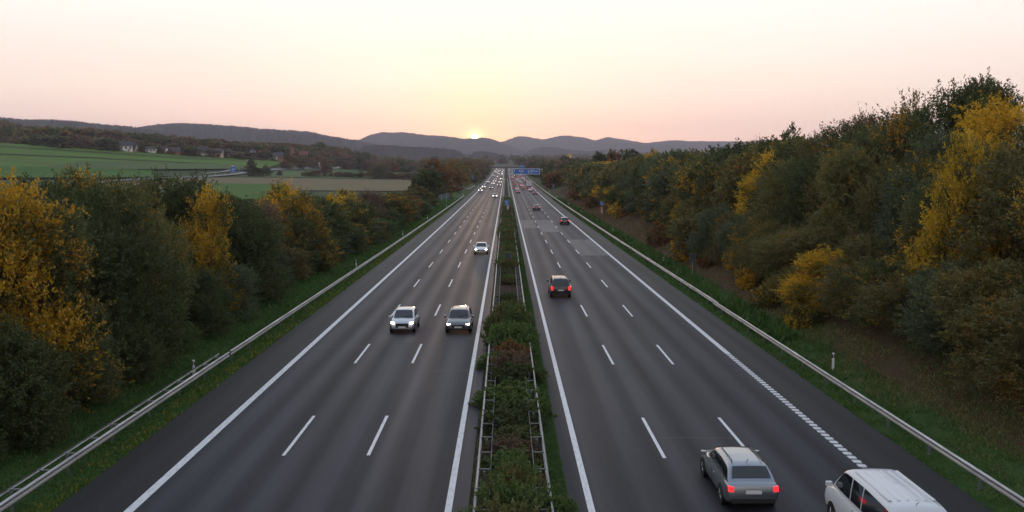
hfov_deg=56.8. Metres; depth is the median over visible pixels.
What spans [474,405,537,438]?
shrub
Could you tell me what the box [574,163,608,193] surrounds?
tree
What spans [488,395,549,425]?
shrub
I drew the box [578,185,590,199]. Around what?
tree
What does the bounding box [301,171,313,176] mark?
shrub
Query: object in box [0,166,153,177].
field
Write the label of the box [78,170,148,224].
tree
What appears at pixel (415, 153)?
hill
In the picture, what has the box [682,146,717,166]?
tree
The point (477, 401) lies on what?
shrub
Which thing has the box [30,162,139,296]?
tree
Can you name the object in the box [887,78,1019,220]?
tree
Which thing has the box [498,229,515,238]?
shrub
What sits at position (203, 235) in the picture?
tree
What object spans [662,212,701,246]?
tree
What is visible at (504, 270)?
shrub
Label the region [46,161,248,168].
field
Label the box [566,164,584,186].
tree
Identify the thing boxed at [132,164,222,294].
tree
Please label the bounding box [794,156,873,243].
tree
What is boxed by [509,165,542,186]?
gantry sign
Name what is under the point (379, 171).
tree
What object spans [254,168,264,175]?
shrub
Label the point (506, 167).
motorway bridge
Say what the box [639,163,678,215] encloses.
tree
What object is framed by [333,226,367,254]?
shrub
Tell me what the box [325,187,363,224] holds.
tree
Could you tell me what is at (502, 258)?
shrub
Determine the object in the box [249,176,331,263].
tree
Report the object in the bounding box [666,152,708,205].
tree
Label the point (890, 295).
tree
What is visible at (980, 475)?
guardrail
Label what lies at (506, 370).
shrub
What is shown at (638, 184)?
tree
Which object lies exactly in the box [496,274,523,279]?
shrub
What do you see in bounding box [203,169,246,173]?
farm track
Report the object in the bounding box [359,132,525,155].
hill
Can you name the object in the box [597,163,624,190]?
tree
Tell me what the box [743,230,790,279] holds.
tree
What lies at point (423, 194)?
tree
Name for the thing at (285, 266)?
shrub
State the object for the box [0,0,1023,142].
sky
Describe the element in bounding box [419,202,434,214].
shrub
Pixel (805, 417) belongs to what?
road marking
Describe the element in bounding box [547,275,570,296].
car
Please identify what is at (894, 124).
tree
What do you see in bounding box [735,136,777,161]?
tree
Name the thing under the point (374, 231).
shrub
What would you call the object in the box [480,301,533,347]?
shrub
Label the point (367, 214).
tree
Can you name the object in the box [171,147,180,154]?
house
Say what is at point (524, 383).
shrub
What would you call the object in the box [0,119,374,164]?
woodland
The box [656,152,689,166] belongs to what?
tree
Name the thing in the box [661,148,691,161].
tree
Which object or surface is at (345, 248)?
shrub
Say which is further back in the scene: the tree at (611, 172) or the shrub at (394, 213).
the tree at (611, 172)
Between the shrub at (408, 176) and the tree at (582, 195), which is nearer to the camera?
the tree at (582, 195)
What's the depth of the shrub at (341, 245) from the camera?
105.98 m
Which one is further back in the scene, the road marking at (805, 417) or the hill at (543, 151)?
the hill at (543, 151)
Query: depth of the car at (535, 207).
249.19 m
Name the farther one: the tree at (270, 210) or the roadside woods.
the roadside woods
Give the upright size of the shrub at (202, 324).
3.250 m
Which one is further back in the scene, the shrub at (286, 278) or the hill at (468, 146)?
the hill at (468, 146)
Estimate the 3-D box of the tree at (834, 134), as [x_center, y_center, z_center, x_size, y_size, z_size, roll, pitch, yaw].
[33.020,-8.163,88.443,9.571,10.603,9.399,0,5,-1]
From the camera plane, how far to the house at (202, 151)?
819.04 m
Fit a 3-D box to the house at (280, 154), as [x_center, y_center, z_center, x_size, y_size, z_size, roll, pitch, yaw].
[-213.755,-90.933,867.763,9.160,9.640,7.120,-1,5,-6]
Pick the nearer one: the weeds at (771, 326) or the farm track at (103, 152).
the weeds at (771, 326)
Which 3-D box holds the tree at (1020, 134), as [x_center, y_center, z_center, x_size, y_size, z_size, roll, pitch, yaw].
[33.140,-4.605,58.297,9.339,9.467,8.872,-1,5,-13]
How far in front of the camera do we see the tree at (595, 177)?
237.24 m
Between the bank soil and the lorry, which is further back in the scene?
the lorry
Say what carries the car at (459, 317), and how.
on the road at (240, 462)
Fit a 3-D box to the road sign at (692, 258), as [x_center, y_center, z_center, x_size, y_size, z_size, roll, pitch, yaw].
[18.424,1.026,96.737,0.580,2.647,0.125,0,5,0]
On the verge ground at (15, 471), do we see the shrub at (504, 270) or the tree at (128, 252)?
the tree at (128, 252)
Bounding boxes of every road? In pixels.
[92,167,340,182]
[133,168,504,511]
[507,168,867,511]
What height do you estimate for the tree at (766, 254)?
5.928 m
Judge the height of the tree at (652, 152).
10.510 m
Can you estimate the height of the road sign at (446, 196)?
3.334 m
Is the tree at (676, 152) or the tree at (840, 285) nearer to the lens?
the tree at (840, 285)
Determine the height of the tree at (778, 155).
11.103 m
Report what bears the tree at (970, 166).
on the bank soil
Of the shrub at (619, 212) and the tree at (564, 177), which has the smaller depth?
the shrub at (619, 212)
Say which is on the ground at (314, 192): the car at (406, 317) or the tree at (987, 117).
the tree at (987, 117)
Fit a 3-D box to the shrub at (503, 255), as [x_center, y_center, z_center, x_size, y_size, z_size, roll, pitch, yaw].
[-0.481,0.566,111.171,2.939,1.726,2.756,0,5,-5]
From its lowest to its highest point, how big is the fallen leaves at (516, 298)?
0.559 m
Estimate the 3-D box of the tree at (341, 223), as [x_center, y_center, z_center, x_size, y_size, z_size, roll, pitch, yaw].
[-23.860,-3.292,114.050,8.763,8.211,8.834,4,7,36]
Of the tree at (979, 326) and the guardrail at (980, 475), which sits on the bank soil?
the tree at (979, 326)
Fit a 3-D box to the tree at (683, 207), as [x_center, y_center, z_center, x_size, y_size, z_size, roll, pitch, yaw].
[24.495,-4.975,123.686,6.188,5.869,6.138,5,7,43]
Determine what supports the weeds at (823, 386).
on the verge ground at (935, 431)
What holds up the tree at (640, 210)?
on the bank soil
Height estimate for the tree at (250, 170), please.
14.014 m
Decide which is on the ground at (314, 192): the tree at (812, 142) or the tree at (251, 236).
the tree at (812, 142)
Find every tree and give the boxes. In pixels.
[0,166,111,411]
[0,181,130,406]
[0,201,65,382]
[4,171,88,209]
[16,182,133,380]
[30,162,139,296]
[69,173,199,378]
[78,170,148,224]
[94,168,200,314]
[123,172,185,234]
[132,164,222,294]
[156,168,246,293]
[170,181,246,317]
[192,186,287,283]
[206,197,293,303]
[244,159,257,175]
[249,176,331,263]
[249,191,291,262]
[263,164,271,175]
[270,190,344,269]
[279,159,293,168]
[292,157,307,168]
[306,195,358,244]
[307,159,319,167]
[317,157,333,175]
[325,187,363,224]
[329,195,380,247]
[352,187,389,218]
[371,164,387,178]
[377,191,421,224]
[389,192,423,208]
[397,183,435,199]
[408,168,447,201]
[419,158,456,196]
[430,156,439,161]
[438,162,458,187]
[444,158,469,191]
[453,162,470,183]
[462,159,475,167]
[539,160,561,185]
[557,165,572,186]
[558,155,569,161]
[559,163,576,182]
[564,163,593,187]
[564,164,581,188]
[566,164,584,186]
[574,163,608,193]
[575,178,583,193]
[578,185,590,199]
[580,163,605,188]
[583,182,595,193]
[584,163,608,194]
[589,163,612,199]
[591,185,600,198]
[596,184,610,206]
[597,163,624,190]
[599,161,630,199]
[601,185,614,206]
[601,187,619,208]
[610,162,637,206]
[614,164,638,198]
[615,186,634,213]
[621,154,654,166]
[622,190,641,215]
[624,157,660,199]
[629,164,657,209]
[634,186,653,222]
[637,152,662,198]
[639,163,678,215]
[642,147,658,159]
[642,155,680,188]
[642,193,664,223]
[646,158,677,209]
[649,193,670,225]
[654,193,678,225]
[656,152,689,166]
[659,149,675,158]
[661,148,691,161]
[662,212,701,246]
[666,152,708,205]
[666,156,704,215]
[666,205,714,260]
[667,151,698,194]
[669,204,680,222]
[671,152,724,213]
[673,195,712,220]
[674,147,698,164]
[675,195,700,218]
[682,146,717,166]
[683,202,739,257]
[687,161,724,205]
[696,143,734,162]
[701,153,747,214]
[705,206,751,262]
[710,142,756,168]
[710,144,766,219]
[713,211,756,265]
[719,137,750,164]
[723,212,775,268]
[730,216,797,278]
[731,148,780,224]
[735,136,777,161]
[742,136,764,145]
[742,139,805,216]
[743,134,785,169]
[743,155,806,231]
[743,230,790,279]
[747,134,809,183]
[752,220,812,287]
[764,224,847,301]
[769,124,836,214]
[772,243,848,312]
[773,150,826,233]
[777,122,806,145]
[794,134,819,153]
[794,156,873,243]
[799,139,882,256]
[807,230,904,320]
[811,117,897,228]
[812,112,886,186]
[835,251,912,328]
[836,152,913,258]
[838,101,887,143]
[846,262,954,345]
[865,92,938,214]
[866,88,941,180]
[868,122,968,261]
[886,148,974,270]
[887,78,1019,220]
[888,90,1023,205]
[890,254,987,361]
[897,118,1018,307]
[898,131,1019,290]
[911,254,1023,372]
[937,136,1023,278]
[938,66,1023,149]
[941,286,1023,394]
[967,295,1023,417]
[985,117,1023,178]
[986,166,1023,309]
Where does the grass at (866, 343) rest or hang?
on the bank soil
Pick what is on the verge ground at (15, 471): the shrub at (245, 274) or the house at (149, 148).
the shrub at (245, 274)
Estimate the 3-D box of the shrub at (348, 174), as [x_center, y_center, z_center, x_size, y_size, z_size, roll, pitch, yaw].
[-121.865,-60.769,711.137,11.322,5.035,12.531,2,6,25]
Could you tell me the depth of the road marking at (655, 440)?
42.36 m
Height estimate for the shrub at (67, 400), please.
3.889 m
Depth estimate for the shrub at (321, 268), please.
99.72 m
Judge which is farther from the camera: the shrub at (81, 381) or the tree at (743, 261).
the tree at (743, 261)
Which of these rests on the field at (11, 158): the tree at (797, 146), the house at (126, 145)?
the house at (126, 145)
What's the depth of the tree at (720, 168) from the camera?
114.96 m
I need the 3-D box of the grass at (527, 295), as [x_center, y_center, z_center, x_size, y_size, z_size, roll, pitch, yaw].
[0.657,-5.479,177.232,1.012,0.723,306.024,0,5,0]
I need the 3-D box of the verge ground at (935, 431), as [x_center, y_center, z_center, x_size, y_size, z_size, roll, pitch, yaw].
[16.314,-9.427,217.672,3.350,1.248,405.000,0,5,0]
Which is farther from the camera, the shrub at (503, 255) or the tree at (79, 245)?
the shrub at (503, 255)
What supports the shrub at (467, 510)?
on the median ground at (508, 288)
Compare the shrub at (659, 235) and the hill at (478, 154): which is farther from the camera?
the hill at (478, 154)
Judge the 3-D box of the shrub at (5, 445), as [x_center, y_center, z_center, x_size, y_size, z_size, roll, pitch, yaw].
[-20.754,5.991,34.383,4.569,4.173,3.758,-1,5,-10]
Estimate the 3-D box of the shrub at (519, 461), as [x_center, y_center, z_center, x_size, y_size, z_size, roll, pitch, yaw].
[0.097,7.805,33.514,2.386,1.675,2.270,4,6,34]
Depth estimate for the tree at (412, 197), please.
216.41 m
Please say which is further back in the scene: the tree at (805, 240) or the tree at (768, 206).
the tree at (768, 206)
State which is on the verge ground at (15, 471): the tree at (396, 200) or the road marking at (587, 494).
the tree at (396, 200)
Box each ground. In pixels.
[0,156,1016,492]
[0,191,470,511]
[468,168,547,511]
[507,169,567,498]
[543,191,1023,511]
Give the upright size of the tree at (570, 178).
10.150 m
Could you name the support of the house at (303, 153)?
on the ground at (314, 192)
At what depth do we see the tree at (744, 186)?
102.63 m
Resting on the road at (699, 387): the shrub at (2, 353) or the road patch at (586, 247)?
the road patch at (586, 247)
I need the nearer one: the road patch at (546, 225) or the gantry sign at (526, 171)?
the road patch at (546, 225)
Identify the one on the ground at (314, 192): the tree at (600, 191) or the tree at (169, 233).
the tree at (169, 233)
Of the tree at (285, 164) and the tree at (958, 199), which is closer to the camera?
the tree at (958, 199)
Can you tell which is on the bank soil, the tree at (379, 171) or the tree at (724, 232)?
the tree at (724, 232)
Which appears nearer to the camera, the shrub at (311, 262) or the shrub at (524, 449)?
the shrub at (524, 449)
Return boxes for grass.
[470,239,499,511]
[511,199,568,511]
[760,303,1023,490]
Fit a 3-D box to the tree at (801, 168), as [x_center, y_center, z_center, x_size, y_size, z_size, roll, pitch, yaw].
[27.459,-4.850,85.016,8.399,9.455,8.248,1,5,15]
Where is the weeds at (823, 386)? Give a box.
[566,209,1023,511]
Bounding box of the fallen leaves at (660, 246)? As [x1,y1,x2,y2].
[569,199,1022,463]
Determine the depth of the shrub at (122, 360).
48.86 m
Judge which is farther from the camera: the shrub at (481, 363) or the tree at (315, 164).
the tree at (315, 164)
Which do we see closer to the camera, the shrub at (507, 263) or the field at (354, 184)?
the shrub at (507, 263)
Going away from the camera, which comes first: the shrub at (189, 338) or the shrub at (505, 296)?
the shrub at (189, 338)
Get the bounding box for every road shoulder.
[52,168,496,511]
[516,168,991,511]
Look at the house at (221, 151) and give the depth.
824.75 m
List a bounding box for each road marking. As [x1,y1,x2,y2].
[124,168,504,511]
[282,181,497,454]
[508,168,866,511]
[522,188,743,457]
[727,354,866,467]
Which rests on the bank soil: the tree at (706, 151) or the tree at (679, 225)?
the tree at (679, 225)
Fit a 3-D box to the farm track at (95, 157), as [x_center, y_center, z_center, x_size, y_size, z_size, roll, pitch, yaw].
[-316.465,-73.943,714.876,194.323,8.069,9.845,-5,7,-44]
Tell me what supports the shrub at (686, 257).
on the bank soil
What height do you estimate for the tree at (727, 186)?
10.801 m
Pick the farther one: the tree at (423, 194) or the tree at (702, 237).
the tree at (423, 194)
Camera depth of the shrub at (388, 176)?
673.86 m
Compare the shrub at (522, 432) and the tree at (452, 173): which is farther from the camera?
the tree at (452, 173)
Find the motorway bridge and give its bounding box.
[490,166,518,169]
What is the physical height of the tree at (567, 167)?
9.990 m
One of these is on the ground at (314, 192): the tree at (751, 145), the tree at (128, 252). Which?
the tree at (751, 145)
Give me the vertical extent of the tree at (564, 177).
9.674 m
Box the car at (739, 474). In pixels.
[700,446,778,503]
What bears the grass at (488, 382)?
on the median ground at (508, 288)
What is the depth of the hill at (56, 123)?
2712.82 m
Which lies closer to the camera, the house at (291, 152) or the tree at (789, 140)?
the tree at (789, 140)
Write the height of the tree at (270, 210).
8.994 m
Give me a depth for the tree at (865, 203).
68.41 m
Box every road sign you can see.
[439,193,449,201]
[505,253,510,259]
[690,253,695,274]
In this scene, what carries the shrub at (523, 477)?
on the median ground at (508, 288)
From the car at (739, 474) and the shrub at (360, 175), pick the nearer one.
the car at (739, 474)
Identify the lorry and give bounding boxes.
[526,180,531,187]
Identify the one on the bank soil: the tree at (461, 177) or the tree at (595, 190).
the tree at (595, 190)
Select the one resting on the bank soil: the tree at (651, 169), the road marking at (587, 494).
the tree at (651, 169)
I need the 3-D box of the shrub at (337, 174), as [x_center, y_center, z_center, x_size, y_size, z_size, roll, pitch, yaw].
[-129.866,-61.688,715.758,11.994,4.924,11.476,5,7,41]
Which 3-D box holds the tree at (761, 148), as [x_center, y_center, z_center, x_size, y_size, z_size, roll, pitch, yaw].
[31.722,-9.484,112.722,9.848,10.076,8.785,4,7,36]
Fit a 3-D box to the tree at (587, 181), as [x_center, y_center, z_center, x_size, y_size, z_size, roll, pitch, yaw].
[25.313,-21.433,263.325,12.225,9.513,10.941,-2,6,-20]
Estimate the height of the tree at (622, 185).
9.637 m
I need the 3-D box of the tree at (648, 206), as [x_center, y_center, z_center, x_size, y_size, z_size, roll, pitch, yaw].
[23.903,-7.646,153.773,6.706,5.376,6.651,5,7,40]
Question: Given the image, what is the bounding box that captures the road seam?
[411,233,692,437]
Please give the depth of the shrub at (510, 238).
136.49 m
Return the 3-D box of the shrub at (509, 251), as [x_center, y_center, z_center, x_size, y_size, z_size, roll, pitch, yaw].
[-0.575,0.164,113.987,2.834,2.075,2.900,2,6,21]
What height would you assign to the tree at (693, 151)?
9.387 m
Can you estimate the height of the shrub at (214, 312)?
5.107 m
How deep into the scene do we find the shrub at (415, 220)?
191.75 m
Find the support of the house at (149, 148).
on the ground at (314, 192)
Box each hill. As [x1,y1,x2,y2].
[0,117,195,138]
[139,123,378,151]
[358,144,466,159]
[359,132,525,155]
[468,151,505,159]
[525,147,691,155]
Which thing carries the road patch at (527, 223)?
on the road at (699, 387)
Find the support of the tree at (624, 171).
on the bank soil
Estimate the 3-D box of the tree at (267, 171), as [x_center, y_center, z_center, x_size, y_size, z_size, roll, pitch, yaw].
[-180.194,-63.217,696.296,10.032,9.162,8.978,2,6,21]
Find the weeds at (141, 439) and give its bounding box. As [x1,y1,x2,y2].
[24,208,448,511]
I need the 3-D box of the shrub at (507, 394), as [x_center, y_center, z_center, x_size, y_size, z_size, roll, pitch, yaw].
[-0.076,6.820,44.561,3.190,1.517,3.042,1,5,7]
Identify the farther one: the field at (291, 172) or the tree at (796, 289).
the field at (291, 172)
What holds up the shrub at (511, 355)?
on the median ground at (508, 288)
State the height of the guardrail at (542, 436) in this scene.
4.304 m
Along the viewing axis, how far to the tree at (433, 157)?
1049.94 m
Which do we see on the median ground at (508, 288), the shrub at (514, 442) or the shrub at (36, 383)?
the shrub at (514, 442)
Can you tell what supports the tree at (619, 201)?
on the bank soil
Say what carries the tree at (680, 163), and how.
on the bank soil
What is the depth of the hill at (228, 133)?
3213.11 m
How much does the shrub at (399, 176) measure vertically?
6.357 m
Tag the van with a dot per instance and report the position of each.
(870, 490)
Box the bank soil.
[550,186,1023,461]
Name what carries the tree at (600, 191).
on the bank soil
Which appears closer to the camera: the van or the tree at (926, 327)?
the van
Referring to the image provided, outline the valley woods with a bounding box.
[248,140,661,164]
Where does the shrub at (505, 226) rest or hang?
on the median ground at (508, 288)
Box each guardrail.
[0,352,229,511]
[230,196,463,362]
[472,178,504,511]
[507,178,553,511]
[524,174,718,310]
[713,301,1023,507]
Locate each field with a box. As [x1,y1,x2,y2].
[0,143,127,169]
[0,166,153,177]
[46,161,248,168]
[104,177,410,190]
[128,151,283,169]
[185,183,284,198]
[267,168,406,178]
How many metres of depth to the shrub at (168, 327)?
53.23 m
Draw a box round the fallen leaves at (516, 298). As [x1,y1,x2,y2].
[491,285,544,496]
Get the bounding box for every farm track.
[0,153,214,163]
[5,146,214,159]
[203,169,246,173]
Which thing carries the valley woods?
on the ground at (314, 192)
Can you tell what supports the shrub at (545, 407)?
on the median ground at (508, 288)
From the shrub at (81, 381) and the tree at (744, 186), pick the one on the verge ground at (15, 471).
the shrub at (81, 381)
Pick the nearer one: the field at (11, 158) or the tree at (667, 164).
the tree at (667, 164)
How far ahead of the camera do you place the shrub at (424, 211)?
212.04 m
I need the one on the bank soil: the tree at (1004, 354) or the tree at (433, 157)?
the tree at (1004, 354)
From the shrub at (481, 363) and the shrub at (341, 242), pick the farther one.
the shrub at (341, 242)
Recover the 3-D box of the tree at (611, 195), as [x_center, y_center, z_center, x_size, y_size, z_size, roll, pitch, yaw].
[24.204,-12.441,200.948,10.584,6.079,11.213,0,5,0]
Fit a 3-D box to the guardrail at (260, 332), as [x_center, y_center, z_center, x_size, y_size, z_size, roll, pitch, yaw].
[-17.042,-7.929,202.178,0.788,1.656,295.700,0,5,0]
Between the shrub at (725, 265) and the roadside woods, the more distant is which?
the roadside woods
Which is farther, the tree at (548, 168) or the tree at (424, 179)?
the tree at (548, 168)
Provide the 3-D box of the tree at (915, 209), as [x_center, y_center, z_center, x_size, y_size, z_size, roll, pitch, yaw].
[26.759,-1.930,58.736,7.847,9.734,7.454,-1,5,-11]
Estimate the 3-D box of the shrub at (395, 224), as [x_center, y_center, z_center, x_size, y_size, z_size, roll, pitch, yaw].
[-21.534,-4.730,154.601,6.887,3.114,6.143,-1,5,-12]
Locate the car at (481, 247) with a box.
[473,241,488,253]
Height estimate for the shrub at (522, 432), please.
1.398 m
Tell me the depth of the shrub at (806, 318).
64.14 m
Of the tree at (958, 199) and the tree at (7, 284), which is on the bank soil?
the tree at (958, 199)
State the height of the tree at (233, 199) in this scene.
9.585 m
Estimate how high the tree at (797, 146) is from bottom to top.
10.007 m
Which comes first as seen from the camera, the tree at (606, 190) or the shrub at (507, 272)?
the shrub at (507, 272)
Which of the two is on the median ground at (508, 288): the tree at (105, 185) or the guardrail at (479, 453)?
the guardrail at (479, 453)
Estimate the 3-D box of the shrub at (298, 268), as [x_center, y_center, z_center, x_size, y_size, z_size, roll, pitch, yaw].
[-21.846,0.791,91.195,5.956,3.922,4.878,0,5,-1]
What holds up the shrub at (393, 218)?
on the verge ground at (15, 471)
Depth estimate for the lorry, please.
468.21 m
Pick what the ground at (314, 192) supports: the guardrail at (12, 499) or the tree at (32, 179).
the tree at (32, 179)
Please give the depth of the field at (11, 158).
702.07 m
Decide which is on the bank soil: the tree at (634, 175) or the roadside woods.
the tree at (634, 175)
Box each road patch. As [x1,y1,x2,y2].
[520,220,536,227]
[535,220,559,231]
[568,240,607,254]
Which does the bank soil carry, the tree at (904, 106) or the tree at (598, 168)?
the tree at (598, 168)
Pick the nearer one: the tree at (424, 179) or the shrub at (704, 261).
the shrub at (704, 261)
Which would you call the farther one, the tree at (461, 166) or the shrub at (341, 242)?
the tree at (461, 166)
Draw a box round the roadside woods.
[309,141,641,188]
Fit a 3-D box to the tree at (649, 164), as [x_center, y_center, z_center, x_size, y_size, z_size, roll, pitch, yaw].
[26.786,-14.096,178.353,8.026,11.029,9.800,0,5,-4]
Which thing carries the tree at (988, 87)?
on the ground at (314, 192)
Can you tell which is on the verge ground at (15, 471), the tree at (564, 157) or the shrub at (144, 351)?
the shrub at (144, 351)
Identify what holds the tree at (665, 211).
on the bank soil
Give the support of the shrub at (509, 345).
on the median ground at (508, 288)
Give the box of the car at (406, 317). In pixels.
[388,305,419,331]
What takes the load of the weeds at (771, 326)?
on the verge ground at (935, 431)
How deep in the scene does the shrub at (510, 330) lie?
57.39 m
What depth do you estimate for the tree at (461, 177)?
396.86 m
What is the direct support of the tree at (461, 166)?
on the ground at (314, 192)
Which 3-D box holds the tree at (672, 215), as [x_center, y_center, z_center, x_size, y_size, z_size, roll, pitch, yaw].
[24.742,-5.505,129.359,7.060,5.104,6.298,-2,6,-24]
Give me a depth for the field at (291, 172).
766.36 m
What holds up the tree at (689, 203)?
on the bank soil
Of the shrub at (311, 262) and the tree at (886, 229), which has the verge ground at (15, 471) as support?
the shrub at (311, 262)
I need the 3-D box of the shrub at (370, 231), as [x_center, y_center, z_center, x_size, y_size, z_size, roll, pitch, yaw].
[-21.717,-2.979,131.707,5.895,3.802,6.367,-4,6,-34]
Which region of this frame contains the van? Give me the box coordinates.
[825,468,946,511]
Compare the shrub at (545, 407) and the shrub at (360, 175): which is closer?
the shrub at (545, 407)
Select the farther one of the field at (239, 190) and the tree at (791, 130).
the field at (239, 190)
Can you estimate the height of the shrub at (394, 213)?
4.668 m
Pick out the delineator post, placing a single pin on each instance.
(833, 356)
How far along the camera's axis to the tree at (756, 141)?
138.92 m
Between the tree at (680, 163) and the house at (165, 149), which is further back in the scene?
the house at (165, 149)
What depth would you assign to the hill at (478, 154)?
2579.30 m
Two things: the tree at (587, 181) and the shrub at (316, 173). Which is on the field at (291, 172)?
the shrub at (316, 173)
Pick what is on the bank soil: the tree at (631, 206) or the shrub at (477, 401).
the tree at (631, 206)
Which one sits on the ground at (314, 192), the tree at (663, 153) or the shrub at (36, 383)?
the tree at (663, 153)
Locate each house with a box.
[118,140,132,151]
[133,142,138,151]
[145,146,157,152]
[160,146,168,153]
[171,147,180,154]
[196,146,205,155]
[208,148,224,157]
[225,149,233,156]
[265,155,277,159]
[273,151,283,160]
[289,146,294,154]
[297,150,308,156]
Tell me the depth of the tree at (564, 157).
616.87 m
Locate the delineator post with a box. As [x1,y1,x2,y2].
[832,353,834,369]
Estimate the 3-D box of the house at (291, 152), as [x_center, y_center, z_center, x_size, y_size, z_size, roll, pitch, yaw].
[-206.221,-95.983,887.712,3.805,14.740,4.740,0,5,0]
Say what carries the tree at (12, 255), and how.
on the verge ground at (15, 471)
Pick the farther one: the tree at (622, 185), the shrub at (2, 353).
the tree at (622, 185)
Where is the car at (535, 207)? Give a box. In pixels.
[532,205,539,209]
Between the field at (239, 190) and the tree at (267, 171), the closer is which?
the field at (239, 190)
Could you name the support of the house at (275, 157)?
on the ground at (314, 192)
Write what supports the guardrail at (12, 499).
on the verge ground at (15, 471)
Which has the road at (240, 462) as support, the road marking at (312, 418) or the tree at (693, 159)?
the road marking at (312, 418)
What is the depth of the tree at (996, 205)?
48.50 m
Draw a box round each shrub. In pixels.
[0,311,80,455]
[0,318,48,436]
[0,395,9,462]
[4,352,87,417]
[42,313,134,408]
[58,296,124,390]
[92,284,169,383]
[99,306,152,380]
[139,289,188,354]
[155,292,205,351]
[174,294,220,337]
[175,264,237,336]
[193,280,240,325]
[204,259,262,320]
[238,264,267,309]
[252,268,284,300]
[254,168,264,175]
[264,260,295,289]
[272,252,297,284]
[276,245,314,280]
[284,240,321,276]
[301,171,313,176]
[310,170,321,175]
[313,250,339,271]
[315,236,343,262]
[326,230,349,260]
[332,171,344,176]
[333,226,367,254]
[333,234,353,256]
[342,172,353,176]
[347,222,372,249]
[352,171,365,177]
[362,226,379,241]
[364,172,374,177]
[366,223,383,243]
[371,217,391,240]
[376,218,399,233]
[379,214,400,232]
[381,206,408,230]
[383,172,396,178]
[393,171,404,178]
[402,173,416,179]
[408,207,419,221]
[416,205,430,215]
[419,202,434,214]
[422,199,438,207]
[452,505,494,511]
[468,386,498,408]
[473,470,559,511]
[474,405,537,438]
[475,352,502,368]
[476,423,544,448]
[476,493,561,511]
[477,432,543,463]
[477,462,545,506]
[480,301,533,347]
[480,384,544,410]
[480,444,552,480]
[482,299,531,332]
[482,376,538,398]
[483,360,541,386]
[485,319,540,355]
[486,449,541,491]
[488,347,531,376]
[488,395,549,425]
[490,337,535,363]
[493,255,519,267]
[495,249,517,261]
[495,253,519,261]
[495,270,521,276]
[495,292,520,302]
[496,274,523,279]
[496,277,520,284]
[496,298,525,306]
[497,242,517,250]
[497,258,518,269]
[497,268,518,272]
[498,221,516,228]
[498,224,516,231]
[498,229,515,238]
[498,247,519,254]
[499,235,516,243]
[525,366,549,383]
[528,396,557,416]
[543,495,580,511]
[565,188,580,200]
[583,193,599,208]
[606,202,626,219]
[644,222,671,247]
[671,237,695,261]
[696,248,719,267]
[721,251,737,269]
[734,266,765,289]
[747,280,783,310]
[783,303,827,329]
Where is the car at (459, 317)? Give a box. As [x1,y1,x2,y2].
[444,304,473,331]
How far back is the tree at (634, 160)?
217.23 m
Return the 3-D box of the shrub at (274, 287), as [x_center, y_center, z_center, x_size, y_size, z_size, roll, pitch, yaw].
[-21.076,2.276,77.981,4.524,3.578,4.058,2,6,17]
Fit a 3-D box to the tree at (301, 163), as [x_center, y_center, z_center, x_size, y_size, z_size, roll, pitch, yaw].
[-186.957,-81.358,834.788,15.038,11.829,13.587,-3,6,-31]
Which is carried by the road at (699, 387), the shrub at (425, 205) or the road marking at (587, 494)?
the road marking at (587, 494)
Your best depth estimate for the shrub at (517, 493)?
30.11 m
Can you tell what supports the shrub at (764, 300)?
on the bank soil
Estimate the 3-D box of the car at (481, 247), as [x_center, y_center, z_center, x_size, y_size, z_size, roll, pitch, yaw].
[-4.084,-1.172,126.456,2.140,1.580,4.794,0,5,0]
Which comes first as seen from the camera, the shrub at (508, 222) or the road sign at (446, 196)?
the shrub at (508, 222)
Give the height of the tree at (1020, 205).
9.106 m
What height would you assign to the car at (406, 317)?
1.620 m
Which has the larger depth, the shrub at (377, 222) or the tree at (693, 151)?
the tree at (693, 151)
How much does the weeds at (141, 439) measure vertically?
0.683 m
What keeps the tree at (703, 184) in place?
on the bank soil
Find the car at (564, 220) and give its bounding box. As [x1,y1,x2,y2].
[559,217,568,224]
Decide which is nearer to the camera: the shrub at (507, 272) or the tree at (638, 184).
the shrub at (507, 272)
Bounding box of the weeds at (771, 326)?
[554,197,803,342]
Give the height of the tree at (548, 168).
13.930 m
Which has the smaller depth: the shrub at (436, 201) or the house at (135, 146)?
the shrub at (436, 201)
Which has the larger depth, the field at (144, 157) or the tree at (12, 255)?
the field at (144, 157)

